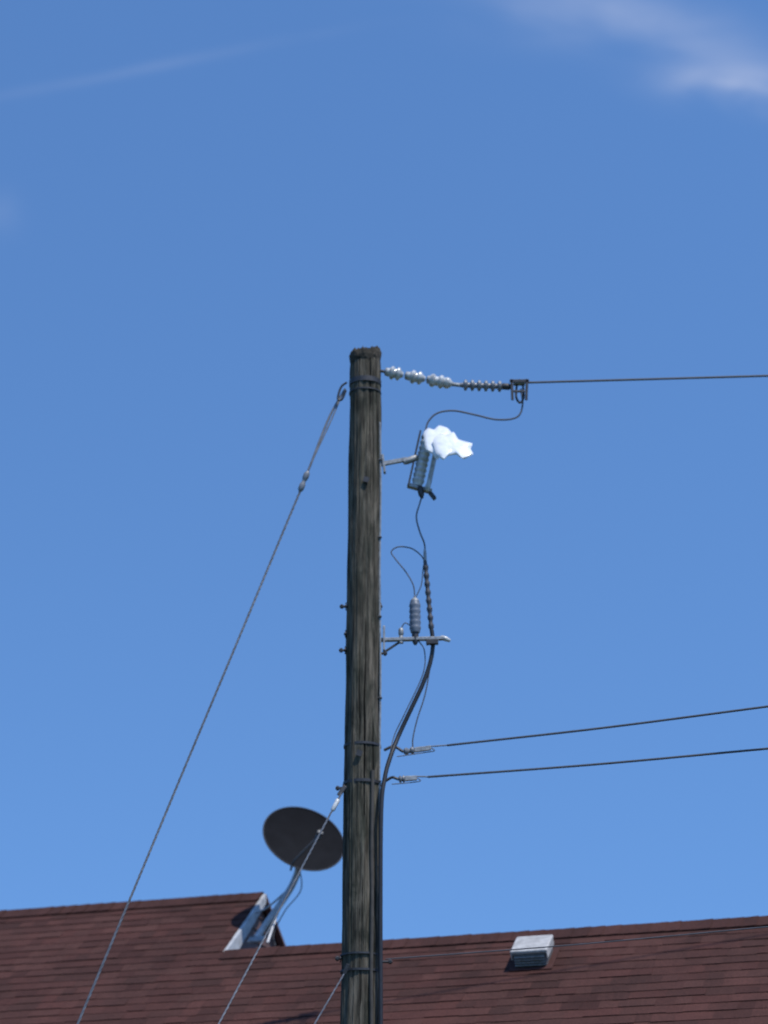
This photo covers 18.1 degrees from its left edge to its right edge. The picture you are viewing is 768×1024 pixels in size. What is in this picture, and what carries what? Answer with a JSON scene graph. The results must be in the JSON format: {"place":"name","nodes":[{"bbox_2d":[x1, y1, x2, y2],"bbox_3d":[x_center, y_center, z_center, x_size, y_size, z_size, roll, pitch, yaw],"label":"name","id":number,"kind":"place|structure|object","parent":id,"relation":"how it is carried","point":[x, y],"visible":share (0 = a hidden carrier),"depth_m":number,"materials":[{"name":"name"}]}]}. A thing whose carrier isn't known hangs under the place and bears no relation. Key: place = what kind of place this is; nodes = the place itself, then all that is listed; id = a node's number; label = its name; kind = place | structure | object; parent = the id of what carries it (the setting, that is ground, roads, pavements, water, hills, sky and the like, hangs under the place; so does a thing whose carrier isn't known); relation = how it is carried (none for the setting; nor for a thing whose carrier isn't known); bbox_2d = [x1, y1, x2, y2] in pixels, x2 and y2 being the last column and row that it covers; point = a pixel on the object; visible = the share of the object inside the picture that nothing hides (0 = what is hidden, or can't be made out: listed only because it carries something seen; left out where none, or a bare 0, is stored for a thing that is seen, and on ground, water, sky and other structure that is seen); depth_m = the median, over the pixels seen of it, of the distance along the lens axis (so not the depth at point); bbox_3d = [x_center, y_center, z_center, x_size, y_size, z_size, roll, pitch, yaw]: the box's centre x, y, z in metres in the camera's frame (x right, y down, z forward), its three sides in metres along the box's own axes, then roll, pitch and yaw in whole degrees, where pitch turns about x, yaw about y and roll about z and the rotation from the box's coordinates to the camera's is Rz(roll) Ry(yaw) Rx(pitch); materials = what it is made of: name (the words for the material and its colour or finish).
{"place":"outdoors","nodes":[
{"label":"outdoors","id":0,"kind":"place"},
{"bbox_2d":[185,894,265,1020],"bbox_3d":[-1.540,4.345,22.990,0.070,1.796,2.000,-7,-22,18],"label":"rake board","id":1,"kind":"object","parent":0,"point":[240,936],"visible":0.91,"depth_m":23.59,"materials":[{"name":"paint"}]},
{"bbox_2d":[0,0,767,945],"label":"sky","id":2,"kind":"structure","parent":0,"point":[207,206],"materials":[{"name":"blue"}]},
{"bbox_2d":[386,775,426,784],"bbox_3d":[0.199,2.223,19.960,0.383,0.100,0.115,0,-21,0],"label":"service dead end clamp","id":3,"kind":"object","parent":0,"point":[403,778],"visible":1,"depth_m":19.98,"materials":[{"name":"silver metal"}]},
{"bbox_2d":[384,745,446,756],"bbox_3d":[0.275,1.990,20.047,0.559,0.131,0.115,0,-21,0],"label":"service dead end clamp","id":4,"kind":"object","parent":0,"point":[411,750],"visible":1,"depth_m":20.07,"materials":[{"name":"silver metal"}]},
{"bbox_3d":[-4.699,10.848,28.397,10.060,2.768,3.464,0,-20,0],"label":"back wall","id":5,"kind":"object","parent":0,"visible":0},
{"bbox_2d":[17,906,277,1023],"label":"roof back","id":6,"kind":"structure","parent":5,"relation":"on","point":[175,958],"depth_m":24.76,"materials":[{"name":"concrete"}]},
{"bbox_2d":[264,894,285,946],"bbox_3d":[-0.358,6.573,25.823,0.070,3.984,5.264,-7,-22,18],"label":"rake board back","id":7,"kind":"object","parent":6,"relation":"attached to","point":[279,938],"visible":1,"depth_m":24.41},
{"label":"ground","id":8,"kind":"structure","parent":0,"visible":0},
{"bbox_2d":[213,911,274,1023],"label":"gable wall","id":9,"kind":"structure","parent":8,"relation":"on","point":[257,925],"depth_m":24.10,"materials":[{"name":"paint"}]},
{"bbox_2d":[247,806,342,945],"bbox_3d":[-0.978,3.554,23.571,1.068,1.444,0.698,-7,-22,19],"label":"satellite dish","id":10,"kind":"object","parent":9,"relation":"attached to","point":[290,834],"visible":0.93,"depth_m":23.71,"materials":[{"name":"paint"}]},
{"bbox_2d":[335,345,391,1023],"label":"utility pole","id":11,"kind":"object","parent":8,"relation":"on","point":[361,800],"visible":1,"depth_m":20.11,"materials":[{"name":"brown wood"}]},
{"bbox_2d":[77,382,346,1023],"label":"guy wire","id":12,"kind":"object","parent":11,"relation":"attached to","point":[305,477],"visible":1,"depth_m":20.07,"materials":[{"name":"metal"}]},
{"bbox_2d":[218,785,346,1023],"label":"guy wire","id":13,"kind":"object","parent":11,"relation":"attached to","point":[339,794],"visible":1,"depth_m":19.30,"materials":[{"name":"grey metal"}]},
{"bbox_2d":[314,964,349,1023],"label":"guy wire","id":14,"kind":"object","parent":11,"relation":"attached to","point":[346,968],"visible":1,"depth_m":19.18,"materials":[{"name":"metal"}]},
{"bbox_2d":[378,549,434,1023],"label":"riser cable","id":15,"kind":"object","parent":11,"relation":"attached to","point":[381,807],"visible":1,"depth_m":19.91,"materials":[{"name":"rubber"}]},
{"bbox_2d":[381,622,450,651],"bbox_3d":[0.269,1.065,20.412,0.595,0.277,0.090,-1,-21,1],"label":"equipment bracket","id":16,"kind":"object","parent":11,"relation":"attached to","point":[430,640],"visible":1,"depth_m":20.39,"materials":[{"name":"metal"}]},
{"bbox_2d":[391,546,423,644],"bbox_3d":[0.206,0.709,20.553,0.298,0.888,0.100,0,-21,0],"label":"surge arrester","id":17,"kind":"object","parent":16,"relation":"attached to","point":[415,616],"visible":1,"depth_m":20.46,"materials":[{"name":"ceramic"}]},
{"bbox_2d":[381,425,472,500],"bbox_3d":[0.396,-0.462,20.857,0.842,0.669,0.315,-11,-23,28],"label":"fused cutout","id":18,"kind":"object","parent":11,"relation":"attached to","point":[441,442],"visible":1,"depth_m":20.87,"materials":[{"name":"metal"}]},
{"bbox_2d":[416,498,425,548],"bbox_3d":[0.316,0.131,20.770,0.086,0.582,0.014,0,-21,0],"label":"fuse lead wire","id":19,"kind":"object","parent":18,"relation":"attached to","point":[418,525],"visible":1,"depth_m":20.77,"materials":[{"name":"metal"}]},
{"bbox_2d":[425,389,523,429],"bbox_3d":[0.790,-0.896,21.153,0.872,0.404,0.015,0,-21,0],"label":"jumper wire","id":20,"kind":"object","parent":18,"relation":"attached to","point":[432,416],"visible":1,"depth_m":21.13,"materials":[{"name":"metal"}]},
{"bbox_2d":[380,366,528,403],"bbox_3d":[0.611,-1.118,21.236,1.342,0.354,0.124,0,-21,0],"label":"strain insulator","id":21,"kind":"object","parent":11,"relation":"attached to","point":[419,378],"visible":1,"depth_m":21.21,"materials":[{"name":"ceramic"}]},
{"bbox_2d":[525,375,767,383],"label":"overhead power line","id":22,"kind":"object","parent":21,"relation":"attached to","point":[640,379],"visible":1,"depth_m":21.16,"materials":[{"name":"metal"}]},
{"bbox_2d":[386,926,767,959],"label":"telephone line","id":23,"kind":"object","parent":11,"relation":"attached to","point":[579,944],"visible":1,"depth_m":19.04,"materials":[{"name":"metal"}]},
{"bbox_2d":[427,747,767,777],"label":"service drop cable","id":24,"kind":"object","parent":11,"relation":"attached to","point":[606,763],"visible":1,"depth_m":19.50,"materials":[{"name":"black rubber"}]},
{"bbox_2d":[447,705,767,745],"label":"service drop cable","id":25,"kind":"object","parent":11,"relation":"attached to","point":[614,726],"visible":1,"depth_m":19.55,"materials":[{"name":"black rubber"}]},
{"bbox_3d":[-0.921,6.752,17.442,24.016,2.768,8.269,0,-20,0],"label":"front wall","id":26,"kind":"object","parent":8,"relation":"on","visible":0},
{"bbox_2d":[0,894,767,1023],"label":"roof front","id":27,"kind":"structure","parent":26,"relation":"on","point":[709,978],"depth_m":21.81,"materials":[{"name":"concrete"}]},
{"bbox_2d":[0,892,263,917],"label":"ridge cap","id":28,"kind":"object","parent":27,"relation":"on","point":[122,905],"visible":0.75,"depth_m":24.54,"materials":[{"name":"concrete"}]},
{"bbox_2d":[219,916,767,958],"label":"ridge cap","id":29,"kind":"object","parent":27,"relation":"on","point":[567,932],"visible":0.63,"depth_m":22.07,"materials":[{"name":"concrete"}]},
{"bbox_2d":[508,935,559,971],"bbox_3d":[1.337,3.946,21.521,0.400,0.341,0.364,-7,-22,18],"label":"roof vent","id":30,"kind":"object","parent":27,"relation":"on","point":[534,959],"visible":1,"depth_m":21.40,"materials":[{"name":"metal"}]},
{"bbox_3d":[6.653,8.732,22.739,13.956,2.768,4.805,0,-20,0],"label":"low back wall","id":31,"kind":"object","parent":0,"visible":0},
{"bbox_2d":[233,926,757,1022],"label":"roof back","id":32,"kind":"structure","parent":31,"relation":"on","point":[507,973],"depth_m":22.48,"materials":[{"name":"brown"}]}
]}

